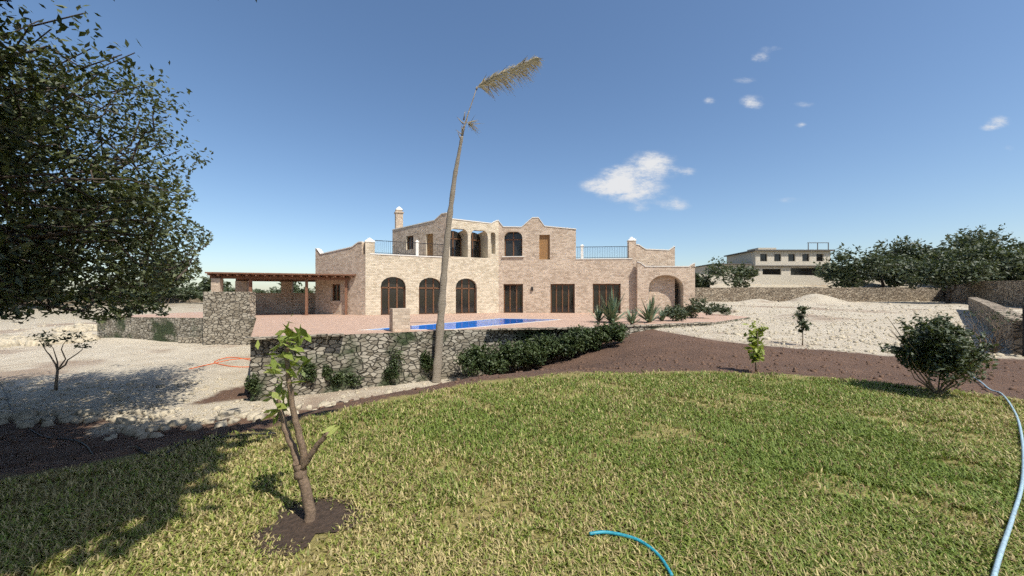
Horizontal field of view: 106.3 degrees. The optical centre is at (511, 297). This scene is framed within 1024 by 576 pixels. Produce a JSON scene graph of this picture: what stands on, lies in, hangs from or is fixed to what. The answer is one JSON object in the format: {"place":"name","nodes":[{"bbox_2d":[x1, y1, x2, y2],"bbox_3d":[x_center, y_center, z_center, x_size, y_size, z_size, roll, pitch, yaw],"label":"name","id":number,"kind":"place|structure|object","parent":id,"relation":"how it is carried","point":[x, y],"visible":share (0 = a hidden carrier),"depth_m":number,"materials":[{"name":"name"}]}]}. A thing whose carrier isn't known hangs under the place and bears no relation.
{"place":"outdoors","nodes":[
{"label":"outdoors","id":0,"kind":"place"},
{"bbox_2d":[0,0,213,323],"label":"argan tree","id":1,"kind":"object","parent":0,"point":[43,124],"depth_m":8.50,"materials":[{"name":"green plant"}]},
{"bbox_2d":[315,254,364,314],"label":"house wall","id":2,"kind":"structure","parent":0,"point":[325,303],"depth_m":28.06,"materials":[{"name":"beige stone"}]},
{"bbox_2d":[126,312,746,336],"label":"deck terrace","id":3,"kind":"structure","parent":0,"point":[273,325],"depth_m":20.79,"materials":[{"name":"tile"}]},
{"bbox_2d":[211,278,314,313],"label":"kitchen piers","id":4,"kind":"structure","parent":3,"relation":"on","point":[286,300],"depth_m":29.97,"materials":[{"name":"stone"}]},
{"bbox_2d":[205,272,355,314],"bbox_3d":[-16.166,-0.207,28.468,9.032,2.895,5.200,0,0,-16],"label":"pergola","id":5,"kind":"object","parent":3,"relation":"on","point":[306,278],"visible":0.86,"depth_m":26.73,"materials":[{"name":"brown wood"}]},
{"bbox_2d":[243,322,712,339],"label":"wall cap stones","id":6,"kind":"object","parent":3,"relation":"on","point":[318,335],"depth_m":14.92,"materials":[{"name":"beige stone"}]},
{"bbox_2d":[588,290,667,323],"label":"agave plants","id":7,"kind":"object","parent":3,"relation":"on","point":[610,312],"visible":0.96,"depth_m":18.96,"materials":[{"name":"green plant"}]},
{"bbox_2d":[0,369,1023,575],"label":"lawn grass","id":8,"kind":"structure","parent":0,"point":[768,544],"depth_m":3.14,"materials":[{"name":"green plant"}]},
{"bbox_2d":[589,530,673,575],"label":"blue hose","id":9,"kind":"object","parent":8,"relation":"on","point":[640,541],"visible":0.99,"depth_m":2.47,"materials":[{"name":"teal rubber"}]},
{"bbox_2d":[0,279,1023,575],"bbox_3d":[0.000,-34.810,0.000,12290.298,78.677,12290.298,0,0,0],"label":"ground","id":10,"kind":"structure","parent":0,"point":[124,361],"depth_m":11.46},
{"bbox_2d":[29,296,201,303],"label":"wall","id":11,"kind":"structure","parent":10,"relation":"on","point":[174,299],"depth_m":72.01,"materials":[{"name":"beige stone"}]},
{"bbox_2d":[0,384,275,456],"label":"black hose","id":12,"kind":"object","parent":10,"relation":"on","point":[143,451],"visible":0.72,"depth_m":4.46,"materials":[{"name":"black rubber"}]},
{"bbox_2d":[0,323,407,440],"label":"rubble stones","id":13,"kind":"object","parent":10,"relation":"on","point":[125,416],"visible":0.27,"depth_m":10.18,"materials":[{"name":"beige stone"}]},
{"bbox_2d":[178,292,255,344],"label":"stone wall","id":14,"kind":"structure","parent":10,"relation":"on","point":[229,318],"depth_m":22.77,"materials":[{"name":"beige stone"}]},
{"bbox_2d":[189,357,249,368],"bbox_3d":[-12.562,2.961,17.647,2.526,0.122,2.672,0,0,-9],"label":"garden hose","id":15,"kind":"object","parent":10,"relation":"on","point":[223,361],"visible":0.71,"depth_m":17.52,"materials":[{"name":"orange rubber"}]},
{"bbox_2d":[248,493,371,555],"bbox_3d":[-1.399,1.588,2.743,0.769,0.006,0.772,0,0,0],"label":"soil patch","id":16,"kind":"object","parent":10,"relation":"on","point":[294,528],"depth_m":2.68,"materials":[{"name":"brown soil"}]},
{"bbox_2d":[276,329,329,522],"bbox_3d":[-1.485,0.965,2.717,0.460,1.493,0.127,0,0,6],"label":"sapling stem","id":17,"kind":"object","parent":16,"relation":"on","point":[302,461],"visible":0.86,"depth_m":2.70,"materials":[{"name":"brown plant"}]},
{"bbox_2d":[255,314,338,436],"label":"tree leaves","id":18,"kind":"object","parent":17,"relation":"attached to","point":[289,334],"visible":0.91,"depth_m":2.70,"materials":[{"name":"green plant"}]},
{"bbox_2d":[97,317,749,401],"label":"deck retaining wall","id":19,"kind":"structure","parent":10,"relation":"on","point":[367,358],"depth_m":13.78,"materials":[{"name":"grey stone"}]},
{"bbox_2d":[389,308,409,331],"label":"stone pillar","id":20,"kind":"structure","parent":19,"relation":"on","point":[399,319],"depth_m":14.00,"materials":[{"name":"stone"}]},
{"bbox_2d":[244,321,629,394],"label":"hedge shrubs","id":21,"kind":"object","parent":10,"relation":"on","point":[504,357],"visible":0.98,"depth_m":14.09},
{"bbox_2d":[370,319,557,329],"bbox_3d":[-1.810,1.987,18.457,3.250,1.505,10.412,0,0,37],"label":"pool shell","id":22,"kind":"object","parent":10,"relation":"on","point":[465,324],"visible":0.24,"depth_m":19.95},
{"bbox_2d":[365,318,562,329],"bbox_3d":[-1.846,1.243,18.418,3.580,0.015,10.976,0,0,37],"label":"pool coping","id":23,"kind":"object","parent":22,"relation":"on","point":[470,327],"visible":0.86,"depth_m":17.00,"materials":[{"name":"beige stone"}]},
{"bbox_2d":[479,319,547,320],"bbox_3d":[-1.810,1.244,18.457,3.250,0.001,10.412,0,0,37],"label":"pool edge","id":24,"kind":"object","parent":22,"relation":"in","point":[515,320],"depth_m":20.86,"materials":[{"name":"white stone"}]},
{"bbox_2d":[432,61,527,382],"bbox_3d":[-1.018,-2.897,14.220,3.854,12.332,0.612,0,0,0],"label":"palm trunk","id":25,"kind":"object","parent":10,"relation":"on","point":[438,350],"visible":0.98,"depth_m":14.15,"materials":[{"name":"plant"}]},
{"bbox_2d":[465,57,543,132],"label":"palm fronds","id":26,"kind":"object","parent":25,"relation":"attached to","point":[533,61],"visible":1,"depth_m":14.38,"materials":[{"name":"plant"}]},
{"bbox_2d":[315,210,694,314],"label":"villa parapets","id":27,"kind":"object","parent":10,"relation":"on","point":[662,288],"visible":0.79,"depth_m":30.35,"materials":[{"name":"beige stone"}]},
{"bbox_2d":[375,240,627,258],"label":"terrace railings","id":28,"kind":"object","parent":27,"relation":"on","point":[443,244],"visible":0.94,"depth_m":29.33,"materials":[{"name":"grey metal"}]},
{"bbox_2d":[315,207,695,266],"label":"white villa copings","id":29,"kind":"object","parent":27,"relation":"on","point":[320,251],"visible":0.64,"depth_m":30.25,"materials":[{"name":"beige stone"}]},
{"bbox_2d":[375,255,635,314],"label":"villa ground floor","id":30,"kind":"structure","parent":10,"relation":"on","point":[489,278],"depth_m":30.74,"materials":[{"name":"stone"}]},
{"bbox_2d":[333,232,619,314],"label":"window frames","id":31,"kind":"structure","parent":30,"relation":"in","point":[433,287],"depth_m":31.11,"materials":[{"name":"brown wood"}]},
{"bbox_2d":[334,231,618,313],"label":"windows","id":32,"kind":"structure","parent":31,"relation":"in","point":[429,281],"depth_m":30.94,"materials":[{"name":"brown wood"}]},
{"bbox_2d":[392,228,575,259],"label":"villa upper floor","id":33,"kind":"structure","parent":30,"relation":"on","point":[562,245],"depth_m":31.12,"materials":[{"name":"stone"}]},
{"bbox_2d":[427,234,549,258],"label":"wooden villa doors","id":34,"kind":"structure","parent":33,"relation":"attached to","point":[544,246],"depth_m":31.25,"materials":[{"name":"brown wood"}]},
{"bbox_2d":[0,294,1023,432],"bbox_3d":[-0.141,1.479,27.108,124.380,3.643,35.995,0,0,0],"label":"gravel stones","id":35,"kind":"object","parent":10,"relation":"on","point":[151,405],"visible":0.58,"depth_m":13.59,"materials":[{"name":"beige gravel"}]},
{"bbox_2d":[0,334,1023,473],"bbox_3d":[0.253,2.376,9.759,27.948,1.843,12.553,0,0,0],"label":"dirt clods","id":36,"kind":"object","parent":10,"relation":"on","point":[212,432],"visible":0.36,"depth_m":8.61,"materials":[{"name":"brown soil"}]},
{"bbox_2d":[39,311,1020,394],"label":"shrub twigs","id":37,"kind":"object","parent":10,"relation":"on","point":[943,390],"visible":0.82,"depth_m":11.09,"materials":[{"name":"brown wood"}]},
{"bbox_2d":[26,330,97,348],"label":"sapling leaves","id":38,"kind":"object","parent":37,"relation":"attached to","point":[47,341],"visible":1,"depth_m":12.94,"materials":[{"name":"green plant"}]},
{"bbox_2d":[743,319,768,362],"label":"young leaves","id":39,"kind":"object","parent":10,"relation":"on","point":[759,350],"visible":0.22,"depth_m":8.22,"materials":[{"name":"green plant"}]},
{"bbox_2d":[695,248,829,274],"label":"neighbour house","id":40,"kind":"structure","parent":10,"relation":"on","point":[753,257],"depth_m":82.00,"materials":[{"name":"beige paint"}]},
{"bbox_2d":[696,250,833,266],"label":"neighbour roof slabs","id":41,"kind":"structure","parent":40,"relation":"attached to","point":[769,265],"depth_m":82.00,"materials":[{"name":"beige concrete"}]},
{"bbox_2d":[723,254,821,274],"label":"windows","id":42,"kind":"structure","parent":40,"relation":"in","point":[801,271],"depth_m":82.32,"materials":[{"name":"black glass"}]},
{"bbox_2d":[808,242,828,249],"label":"rooftop frame","id":43,"kind":"object","parent":40,"relation":"on","point":[817,244],"visible":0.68,"depth_m":82.24,"materials":[{"name":"grey metal"}]},
{"bbox_2d":[699,274,838,284],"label":"neighbour wall","id":44,"kind":"structure","parent":10,"relation":"on","point":[787,279],"depth_m":60.19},
{"bbox_2d":[664,295,1023,389],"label":"shrubs","id":45,"kind":"object","parent":10,"relation":"on","point":[938,345],"visible":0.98,"depth_m":6.21,"materials":[{"name":"green plant"}]},
{"bbox_2d":[695,281,1023,354],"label":"boundary walls","id":46,"kind":"structure","parent":10,"relation":"on","point":[986,296],"depth_m":44.77,"materials":[{"name":"beige stone"}]},
{"bbox_2d":[890,246,1010,302],"bbox_3d":[45.400,-2.330,40.037,9.408,6.207,6.458,0,0,0],"label":"tree","id":47,"kind":"object","parent":10,"relation":"on","point":[945,271],"depth_m":39.16,"materials":[{"name":"green plant"}]},
{"bbox_2d":[973,377,1023,575],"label":"hose","id":48,"kind":"object","parent":10,"relation":"on","point":[1000,552],"visible":0.96,"depth_m":2.79,"materials":[{"name":"rubber"}]},
{"bbox_2d":[1022,307,1023,356],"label":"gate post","id":49,"kind":"object","parent":10,"relation":"on","point":[1022,332],"visible":1,"depth_m":10.81,"materials":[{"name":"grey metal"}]},
{"bbox_2d":[0,223,1023,302],"bbox_3d":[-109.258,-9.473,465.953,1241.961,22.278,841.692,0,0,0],"label":"tree","id":50,"kind":"object","parent":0,"point":[875,265],"depth_m":53.82,"materials":[{"name":"green plant"}]},
{"bbox_2d":[0,0,1023,292],"label":"sky","id":51,"kind":"structure","parent":0,"point":[704,129],"materials":[{"name":"blue"}]},
{"bbox_2d":[636,268,694,313],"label":"arched porch wall","id":52,"kind":"structure","parent":0,"point":[684,284],"depth_m":29.89,"materials":[{"name":"beige stone"}]}
]}

